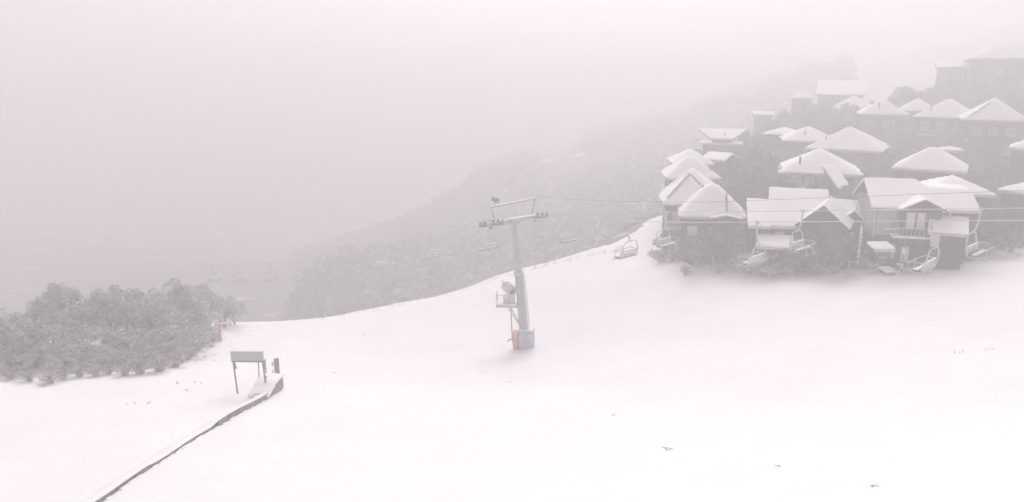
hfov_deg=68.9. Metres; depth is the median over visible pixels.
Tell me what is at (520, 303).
lift tower
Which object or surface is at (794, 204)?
lodge
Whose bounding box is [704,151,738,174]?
chalet
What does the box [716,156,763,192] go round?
snow gum
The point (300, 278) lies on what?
lift chair
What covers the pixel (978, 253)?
lift chair
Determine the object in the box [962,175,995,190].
snow gum
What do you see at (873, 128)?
snow gum
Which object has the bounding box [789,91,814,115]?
lodge
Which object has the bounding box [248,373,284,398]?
ramp
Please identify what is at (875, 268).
frosted shrub
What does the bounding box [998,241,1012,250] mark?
frosted shrub
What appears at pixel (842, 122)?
snow gum
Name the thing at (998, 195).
snow gum
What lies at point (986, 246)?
frosted shrub
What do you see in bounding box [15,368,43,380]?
frosted shrub
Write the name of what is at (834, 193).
snow gum
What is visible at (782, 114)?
snow gum
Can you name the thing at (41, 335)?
snow gum
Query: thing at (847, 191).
snow gum
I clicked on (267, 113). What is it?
sky
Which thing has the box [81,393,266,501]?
snow conveyor
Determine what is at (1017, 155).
lodge
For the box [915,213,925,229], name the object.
window
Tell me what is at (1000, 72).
window
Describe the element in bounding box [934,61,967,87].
hotel block
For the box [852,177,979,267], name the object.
chalet
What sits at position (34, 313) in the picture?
snow gum
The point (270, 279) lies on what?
lift chair
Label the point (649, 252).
frosted shrub
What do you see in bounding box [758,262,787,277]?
frosted shrub
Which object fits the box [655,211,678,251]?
lift chair
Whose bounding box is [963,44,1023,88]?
hotel block
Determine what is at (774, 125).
snow gum
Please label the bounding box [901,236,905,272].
pole
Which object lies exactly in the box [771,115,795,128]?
snow gum
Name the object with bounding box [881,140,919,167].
snow gum
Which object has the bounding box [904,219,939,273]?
lift chair
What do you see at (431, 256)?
lift chair
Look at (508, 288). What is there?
snow gun
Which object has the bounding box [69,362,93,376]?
frosted shrub
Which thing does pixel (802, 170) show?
chalet
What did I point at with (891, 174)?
snow gum
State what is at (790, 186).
snow gum
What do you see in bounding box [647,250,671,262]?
frosted shrub
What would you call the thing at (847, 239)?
snow gum
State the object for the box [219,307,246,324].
snow gum
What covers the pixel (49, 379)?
frosted shrub
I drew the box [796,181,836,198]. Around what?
snow gum
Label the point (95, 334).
snow gum
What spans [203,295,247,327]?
snow gum
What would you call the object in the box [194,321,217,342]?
snow gum
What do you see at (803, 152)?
snow gum
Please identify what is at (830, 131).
snow gum
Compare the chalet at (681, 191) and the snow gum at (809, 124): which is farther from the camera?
the snow gum at (809, 124)
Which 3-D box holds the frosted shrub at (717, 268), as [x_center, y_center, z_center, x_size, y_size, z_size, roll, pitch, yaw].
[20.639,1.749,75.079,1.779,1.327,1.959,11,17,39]
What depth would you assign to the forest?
201.50 m
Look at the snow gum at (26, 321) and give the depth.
54.30 m
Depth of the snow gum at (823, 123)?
146.57 m
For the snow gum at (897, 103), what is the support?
on the snow ground at (728, 383)
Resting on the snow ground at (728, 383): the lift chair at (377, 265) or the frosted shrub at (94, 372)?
the frosted shrub at (94, 372)
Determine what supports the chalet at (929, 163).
on the snow ground at (728, 383)
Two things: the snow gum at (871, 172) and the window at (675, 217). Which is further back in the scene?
the snow gum at (871, 172)
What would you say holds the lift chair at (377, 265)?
hanging from the haul rope at (662, 221)
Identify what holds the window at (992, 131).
in the apartment lodge at (998, 123)
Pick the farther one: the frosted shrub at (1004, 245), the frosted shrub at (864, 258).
the frosted shrub at (1004, 245)
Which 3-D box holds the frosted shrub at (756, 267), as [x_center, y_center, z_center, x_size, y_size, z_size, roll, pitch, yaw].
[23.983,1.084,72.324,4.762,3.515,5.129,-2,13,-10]
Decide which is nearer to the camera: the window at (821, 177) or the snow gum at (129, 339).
the snow gum at (129, 339)
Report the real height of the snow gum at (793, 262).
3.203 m
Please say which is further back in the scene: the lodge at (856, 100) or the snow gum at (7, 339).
the lodge at (856, 100)
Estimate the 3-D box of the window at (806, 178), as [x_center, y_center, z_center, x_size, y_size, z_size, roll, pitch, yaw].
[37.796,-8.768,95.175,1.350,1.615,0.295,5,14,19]
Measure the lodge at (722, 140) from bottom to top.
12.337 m
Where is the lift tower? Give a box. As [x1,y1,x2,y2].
[479,197,551,342]
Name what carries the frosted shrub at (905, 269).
on the snow ground at (728, 383)
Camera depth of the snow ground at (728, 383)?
48.32 m
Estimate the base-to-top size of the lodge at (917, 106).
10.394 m
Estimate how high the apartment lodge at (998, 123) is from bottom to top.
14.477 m
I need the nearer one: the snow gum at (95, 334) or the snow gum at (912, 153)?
the snow gum at (95, 334)
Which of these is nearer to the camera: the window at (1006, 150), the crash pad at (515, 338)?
the crash pad at (515, 338)
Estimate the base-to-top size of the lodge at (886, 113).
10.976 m
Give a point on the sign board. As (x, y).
(275, 364)
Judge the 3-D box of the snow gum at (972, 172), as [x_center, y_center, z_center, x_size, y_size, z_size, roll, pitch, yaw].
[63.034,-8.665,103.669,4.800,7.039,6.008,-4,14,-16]
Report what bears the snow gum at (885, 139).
on the snow ground at (728, 383)
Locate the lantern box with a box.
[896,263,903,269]
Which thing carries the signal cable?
attached to the lift tower
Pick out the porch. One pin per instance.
(881, 248)
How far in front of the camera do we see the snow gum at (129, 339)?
57.72 m
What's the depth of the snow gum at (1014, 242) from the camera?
73.97 m
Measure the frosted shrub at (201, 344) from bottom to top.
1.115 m
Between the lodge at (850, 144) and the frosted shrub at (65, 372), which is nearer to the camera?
the frosted shrub at (65, 372)
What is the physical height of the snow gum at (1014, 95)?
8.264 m
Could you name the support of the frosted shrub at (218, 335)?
on the snow ground at (728, 383)
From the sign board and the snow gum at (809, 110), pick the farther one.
the snow gum at (809, 110)
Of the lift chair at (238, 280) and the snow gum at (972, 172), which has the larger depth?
the lift chair at (238, 280)
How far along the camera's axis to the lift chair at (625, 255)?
55.49 m
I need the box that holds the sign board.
[272,358,279,372]
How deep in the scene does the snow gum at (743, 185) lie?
93.80 m
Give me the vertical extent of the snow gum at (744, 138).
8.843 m
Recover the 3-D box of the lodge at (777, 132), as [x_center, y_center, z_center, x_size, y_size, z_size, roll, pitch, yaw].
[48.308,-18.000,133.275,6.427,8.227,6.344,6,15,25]
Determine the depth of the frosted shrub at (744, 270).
73.84 m
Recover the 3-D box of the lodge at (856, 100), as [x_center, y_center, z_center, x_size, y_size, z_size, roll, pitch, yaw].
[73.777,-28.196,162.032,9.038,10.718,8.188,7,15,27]
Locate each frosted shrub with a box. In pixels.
[0,363,23,379]
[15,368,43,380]
[37,370,63,383]
[50,367,74,379]
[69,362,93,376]
[84,363,107,376]
[98,360,118,374]
[109,361,135,375]
[127,357,153,373]
[145,354,174,371]
[162,351,190,366]
[183,350,197,359]
[189,342,205,350]
[195,334,217,344]
[210,331,223,341]
[647,249,658,258]
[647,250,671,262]
[665,251,681,260]
[680,266,692,274]
[708,262,727,272]
[723,251,755,273]
[734,249,783,275]
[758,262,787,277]
[856,254,870,266]
[861,256,884,268]
[869,264,880,272]
[898,265,910,273]
[963,245,987,259]
[978,238,1006,253]
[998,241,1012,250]
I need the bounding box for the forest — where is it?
[284,51,858,319]
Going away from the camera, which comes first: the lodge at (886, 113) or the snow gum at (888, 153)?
the snow gum at (888, 153)
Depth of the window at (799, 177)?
95.59 m
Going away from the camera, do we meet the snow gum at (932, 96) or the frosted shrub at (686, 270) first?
the frosted shrub at (686, 270)
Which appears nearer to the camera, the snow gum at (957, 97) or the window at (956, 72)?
the snow gum at (957, 97)
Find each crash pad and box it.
[507,330,518,347]
[518,327,534,349]
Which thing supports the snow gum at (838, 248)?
on the snow ground at (728, 383)
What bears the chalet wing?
on the snow ground at (728, 383)
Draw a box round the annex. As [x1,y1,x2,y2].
[928,215,968,269]
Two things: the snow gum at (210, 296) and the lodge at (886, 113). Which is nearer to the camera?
the snow gum at (210, 296)
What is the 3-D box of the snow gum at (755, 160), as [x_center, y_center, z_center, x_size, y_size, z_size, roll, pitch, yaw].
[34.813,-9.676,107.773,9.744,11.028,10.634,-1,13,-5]
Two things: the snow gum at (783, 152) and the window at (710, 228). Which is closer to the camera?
the window at (710, 228)
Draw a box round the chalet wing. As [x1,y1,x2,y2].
[920,175,995,252]
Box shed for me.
[938,146,963,158]
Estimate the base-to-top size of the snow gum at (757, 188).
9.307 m
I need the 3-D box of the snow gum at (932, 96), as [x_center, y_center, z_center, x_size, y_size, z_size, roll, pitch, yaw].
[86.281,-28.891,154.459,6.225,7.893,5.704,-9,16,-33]
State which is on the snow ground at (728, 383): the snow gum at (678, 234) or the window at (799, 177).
the snow gum at (678, 234)
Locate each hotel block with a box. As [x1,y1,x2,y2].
[816,80,865,114]
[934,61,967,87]
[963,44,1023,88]
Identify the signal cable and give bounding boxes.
[535,190,1023,201]
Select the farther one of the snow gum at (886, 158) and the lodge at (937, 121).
the lodge at (937, 121)
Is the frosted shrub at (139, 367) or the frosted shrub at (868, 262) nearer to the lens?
the frosted shrub at (139, 367)
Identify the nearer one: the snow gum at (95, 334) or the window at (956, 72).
the snow gum at (95, 334)
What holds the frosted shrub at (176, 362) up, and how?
on the snow ground at (728, 383)
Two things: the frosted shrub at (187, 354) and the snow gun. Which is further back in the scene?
the snow gun
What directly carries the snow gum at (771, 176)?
on the snow ground at (728, 383)
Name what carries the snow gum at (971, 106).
on the snow ground at (728, 383)
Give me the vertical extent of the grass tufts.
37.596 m
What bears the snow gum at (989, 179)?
on the snow ground at (728, 383)
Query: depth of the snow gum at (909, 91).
155.63 m
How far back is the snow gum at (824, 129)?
144.15 m
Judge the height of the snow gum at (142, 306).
6.486 m
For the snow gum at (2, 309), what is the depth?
67.29 m
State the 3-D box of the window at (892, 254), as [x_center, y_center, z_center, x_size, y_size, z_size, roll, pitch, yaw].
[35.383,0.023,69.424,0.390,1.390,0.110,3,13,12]
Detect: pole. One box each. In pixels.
[848,223,863,268]
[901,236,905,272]
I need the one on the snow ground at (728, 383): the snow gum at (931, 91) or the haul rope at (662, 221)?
the snow gum at (931, 91)
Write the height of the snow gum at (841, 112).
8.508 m
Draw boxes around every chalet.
[659,174,703,254]
[661,156,720,186]
[662,168,714,190]
[667,149,713,166]
[677,184,746,259]
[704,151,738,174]
[777,148,863,194]
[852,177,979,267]
[892,147,968,180]
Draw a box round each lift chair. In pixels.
[206,266,219,282]
[233,265,246,284]
[262,261,277,282]
[293,261,307,282]
[370,241,388,267]
[420,231,440,260]
[477,219,498,251]
[559,211,580,246]
[612,220,637,259]
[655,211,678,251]
[736,220,765,266]
[789,209,815,256]
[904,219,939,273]
[965,207,994,262]
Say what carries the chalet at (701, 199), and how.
on the snow ground at (728, 383)
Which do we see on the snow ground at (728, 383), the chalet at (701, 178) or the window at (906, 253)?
the chalet at (701, 178)
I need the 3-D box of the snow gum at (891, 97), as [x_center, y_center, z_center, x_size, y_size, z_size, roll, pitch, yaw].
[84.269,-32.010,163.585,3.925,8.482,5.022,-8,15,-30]
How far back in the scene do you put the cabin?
78.64 m
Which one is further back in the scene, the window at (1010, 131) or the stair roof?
the window at (1010, 131)
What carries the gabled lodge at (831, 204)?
on the snow ground at (728, 383)
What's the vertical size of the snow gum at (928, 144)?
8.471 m
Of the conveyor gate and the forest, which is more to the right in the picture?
the forest
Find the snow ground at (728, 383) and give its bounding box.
[0,23,1023,501]
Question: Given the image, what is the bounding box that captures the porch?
[867,241,895,256]
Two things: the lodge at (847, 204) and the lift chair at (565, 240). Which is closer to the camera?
the lift chair at (565, 240)
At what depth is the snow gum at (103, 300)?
63.88 m
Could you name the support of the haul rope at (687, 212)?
attached to the lift tower
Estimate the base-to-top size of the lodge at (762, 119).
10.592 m
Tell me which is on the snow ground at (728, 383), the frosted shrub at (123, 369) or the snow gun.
the frosted shrub at (123, 369)
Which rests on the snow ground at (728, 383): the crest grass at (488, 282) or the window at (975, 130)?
the crest grass at (488, 282)
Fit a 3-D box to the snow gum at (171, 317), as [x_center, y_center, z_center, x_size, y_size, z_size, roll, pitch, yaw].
[-28.657,6.769,62.460,5.911,4.792,6.635,1,13,6]
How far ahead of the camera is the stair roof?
92.08 m
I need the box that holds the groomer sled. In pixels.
[878,266,896,274]
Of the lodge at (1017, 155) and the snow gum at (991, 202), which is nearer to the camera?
the snow gum at (991, 202)
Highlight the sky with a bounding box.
[0,0,1023,226]
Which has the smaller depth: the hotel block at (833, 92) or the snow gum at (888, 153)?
the snow gum at (888, 153)
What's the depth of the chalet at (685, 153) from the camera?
105.22 m
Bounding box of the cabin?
[997,182,1023,244]
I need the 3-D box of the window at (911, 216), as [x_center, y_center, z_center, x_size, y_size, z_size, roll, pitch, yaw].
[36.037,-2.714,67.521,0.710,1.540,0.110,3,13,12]
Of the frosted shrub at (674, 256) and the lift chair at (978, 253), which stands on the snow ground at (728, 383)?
the frosted shrub at (674, 256)
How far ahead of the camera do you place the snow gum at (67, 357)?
54.64 m
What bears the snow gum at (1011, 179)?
on the snow ground at (728, 383)
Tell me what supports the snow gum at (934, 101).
on the snow ground at (728, 383)
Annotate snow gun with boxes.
[501,280,516,302]
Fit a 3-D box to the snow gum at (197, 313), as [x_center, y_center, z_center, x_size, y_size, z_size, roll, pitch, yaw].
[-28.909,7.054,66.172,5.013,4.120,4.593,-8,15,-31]
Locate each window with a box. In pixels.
[672,213,679,223]
[687,226,697,235]
[708,226,712,235]
[791,175,796,185]
[796,175,802,187]
[802,176,813,188]
[819,176,823,188]
[883,120,893,126]
[889,244,895,258]
[900,247,908,261]
[905,212,915,229]
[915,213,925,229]
[920,122,928,129]
[930,235,940,246]
[935,123,944,130]
[954,71,962,74]
[971,127,980,135]
[988,128,997,135]
[997,69,1004,75]
[1003,147,1011,154]
[1006,128,1015,136]
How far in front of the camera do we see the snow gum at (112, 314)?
60.57 m
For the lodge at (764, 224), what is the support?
on the snow ground at (728, 383)
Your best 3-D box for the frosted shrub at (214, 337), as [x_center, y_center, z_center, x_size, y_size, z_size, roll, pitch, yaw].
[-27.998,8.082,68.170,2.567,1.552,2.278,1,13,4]
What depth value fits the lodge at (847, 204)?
74.32 m
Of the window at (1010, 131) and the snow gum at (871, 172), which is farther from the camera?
the window at (1010, 131)
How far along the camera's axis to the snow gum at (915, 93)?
159.06 m
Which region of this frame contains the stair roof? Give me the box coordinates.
[822,165,851,196]
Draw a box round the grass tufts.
[39,275,993,486]
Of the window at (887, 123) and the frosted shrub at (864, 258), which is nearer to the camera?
the frosted shrub at (864, 258)
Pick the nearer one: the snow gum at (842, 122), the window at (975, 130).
the window at (975, 130)
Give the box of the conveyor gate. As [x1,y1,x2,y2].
[230,349,265,393]
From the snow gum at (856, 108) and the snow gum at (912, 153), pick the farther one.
the snow gum at (856, 108)
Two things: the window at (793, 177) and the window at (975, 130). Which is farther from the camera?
the window at (975, 130)
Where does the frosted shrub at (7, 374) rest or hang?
on the snow ground at (728, 383)
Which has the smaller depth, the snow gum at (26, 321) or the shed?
the snow gum at (26, 321)
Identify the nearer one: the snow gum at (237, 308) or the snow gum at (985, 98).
the snow gum at (237, 308)
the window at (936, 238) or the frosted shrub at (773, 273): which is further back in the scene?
the frosted shrub at (773, 273)
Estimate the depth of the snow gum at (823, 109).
158.49 m
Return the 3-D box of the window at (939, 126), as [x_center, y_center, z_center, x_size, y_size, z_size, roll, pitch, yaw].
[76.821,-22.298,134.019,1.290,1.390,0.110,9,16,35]
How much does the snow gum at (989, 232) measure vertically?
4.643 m
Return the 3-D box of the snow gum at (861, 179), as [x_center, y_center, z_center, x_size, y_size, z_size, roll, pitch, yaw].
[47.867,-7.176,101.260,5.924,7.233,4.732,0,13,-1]
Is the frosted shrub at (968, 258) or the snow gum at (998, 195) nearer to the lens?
the frosted shrub at (968, 258)
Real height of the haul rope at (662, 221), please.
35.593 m
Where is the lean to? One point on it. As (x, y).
(775, 243)
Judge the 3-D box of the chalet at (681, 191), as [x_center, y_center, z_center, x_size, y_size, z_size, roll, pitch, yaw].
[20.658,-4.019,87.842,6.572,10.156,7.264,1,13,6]
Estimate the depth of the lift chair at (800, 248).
51.16 m
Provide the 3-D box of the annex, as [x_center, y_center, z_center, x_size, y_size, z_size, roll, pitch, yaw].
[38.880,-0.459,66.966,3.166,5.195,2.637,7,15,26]
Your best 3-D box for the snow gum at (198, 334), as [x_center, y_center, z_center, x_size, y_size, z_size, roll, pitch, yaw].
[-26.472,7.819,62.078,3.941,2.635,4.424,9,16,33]
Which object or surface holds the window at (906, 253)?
in the chalet at (894, 234)
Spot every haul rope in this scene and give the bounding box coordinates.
[147,219,1023,269]
[170,208,1023,270]
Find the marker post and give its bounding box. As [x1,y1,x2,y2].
[214,321,231,340]
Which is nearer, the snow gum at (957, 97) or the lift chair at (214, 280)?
the lift chair at (214, 280)
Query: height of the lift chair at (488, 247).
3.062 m
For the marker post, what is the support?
on the snow ground at (728, 383)
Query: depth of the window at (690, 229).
81.16 m
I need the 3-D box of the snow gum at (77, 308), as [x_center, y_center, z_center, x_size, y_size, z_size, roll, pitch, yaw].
[-35.241,6.498,61.522,6.542,4.276,5.112,6,15,24]
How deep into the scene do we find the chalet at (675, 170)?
98.01 m
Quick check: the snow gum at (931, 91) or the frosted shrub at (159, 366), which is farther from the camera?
the snow gum at (931, 91)
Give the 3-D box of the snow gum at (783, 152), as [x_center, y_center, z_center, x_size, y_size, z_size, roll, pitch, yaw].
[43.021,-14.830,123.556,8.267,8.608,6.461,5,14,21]
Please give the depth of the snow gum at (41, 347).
54.12 m
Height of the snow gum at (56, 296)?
6.321 m
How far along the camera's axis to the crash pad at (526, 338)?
69.24 m
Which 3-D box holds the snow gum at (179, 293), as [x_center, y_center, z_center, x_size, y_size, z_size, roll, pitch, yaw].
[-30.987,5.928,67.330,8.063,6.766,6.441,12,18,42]
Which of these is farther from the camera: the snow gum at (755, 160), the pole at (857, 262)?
the snow gum at (755, 160)
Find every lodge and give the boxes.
[698,128,746,156]
[745,198,770,260]
[752,111,774,137]
[763,127,793,147]
[768,187,828,266]
[779,126,828,158]
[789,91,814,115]
[795,196,853,268]
[805,127,890,174]
[830,96,871,113]
[836,199,863,260]
[856,99,909,133]
[899,98,930,138]
[913,99,969,149]
[957,98,1023,160]
[1008,140,1023,172]
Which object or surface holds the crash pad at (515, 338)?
attached to the lift tower
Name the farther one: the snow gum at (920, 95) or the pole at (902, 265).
the snow gum at (920, 95)
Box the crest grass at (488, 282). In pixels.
[307,245,622,319]
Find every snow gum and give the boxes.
[0,306,6,315]
[0,311,63,365]
[0,322,46,366]
[1,338,69,368]
[3,330,51,343]
[9,298,76,353]
[31,282,97,323]
[36,340,104,367]
[54,324,127,362]
[55,304,109,349]
[80,307,152,345]
[82,284,136,343]
[91,288,175,336]
[99,326,165,360]
[118,304,206,352]
[146,278,216,339]
[146,343,197,360]
[161,306,216,346]
[164,328,215,355]
[176,283,224,315]
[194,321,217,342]
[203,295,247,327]
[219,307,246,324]
[652,230,681,254]
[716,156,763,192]
[724,171,777,236]
[727,179,761,228]
[731,147,782,184]
[733,129,755,156]
[737,162,797,186]
[749,136,795,161]
[757,118,788,139]
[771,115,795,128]
[772,109,790,123]
[772,181,795,187]
[774,246,826,273]
[789,104,817,125]
[791,149,812,156]
[792,224,847,271]
[795,112,828,129]
[796,114,826,131]
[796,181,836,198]
[799,114,823,132]
[811,101,837,126]
[816,227,868,269]
[823,125,839,134]
[828,118,846,134]
[828,189,845,198]
[835,183,858,199]
[838,102,856,121]
[843,105,862,126]
[853,171,869,198]
[855,163,877,186]
[864,119,897,144]
[868,165,896,177]
[878,129,892,144]
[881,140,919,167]
[881,144,906,171]
[887,87,904,101]
[890,98,905,106]
[892,86,922,103]
[895,151,917,163]
[903,89,922,96]
[908,91,933,105]
[908,139,945,152]
[917,88,942,100]
[925,92,943,104]
[927,96,940,105]
[942,91,962,102]
[961,99,980,109]
[962,163,984,179]
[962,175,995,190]
[966,90,1002,106]
[969,170,1005,200]
[974,213,1023,255]
[979,198,1006,242]
[982,165,1023,200]
[985,182,1021,202]
[994,228,1023,252]
[1003,92,1023,106]
[1011,100,1023,115]
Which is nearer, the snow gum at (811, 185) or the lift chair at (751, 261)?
the lift chair at (751, 261)
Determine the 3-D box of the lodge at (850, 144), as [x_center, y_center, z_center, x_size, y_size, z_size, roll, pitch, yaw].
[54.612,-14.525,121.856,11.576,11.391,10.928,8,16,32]
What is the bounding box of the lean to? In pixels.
[756,234,793,272]
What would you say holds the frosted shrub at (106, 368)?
on the snow ground at (728, 383)
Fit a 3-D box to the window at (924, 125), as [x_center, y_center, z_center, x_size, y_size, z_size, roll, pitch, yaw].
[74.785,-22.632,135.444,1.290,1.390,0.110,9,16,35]
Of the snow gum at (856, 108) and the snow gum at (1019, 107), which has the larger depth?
the snow gum at (856, 108)
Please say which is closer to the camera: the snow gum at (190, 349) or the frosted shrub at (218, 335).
the snow gum at (190, 349)
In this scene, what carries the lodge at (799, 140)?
on the snow ground at (728, 383)
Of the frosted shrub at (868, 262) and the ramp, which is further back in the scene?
the frosted shrub at (868, 262)

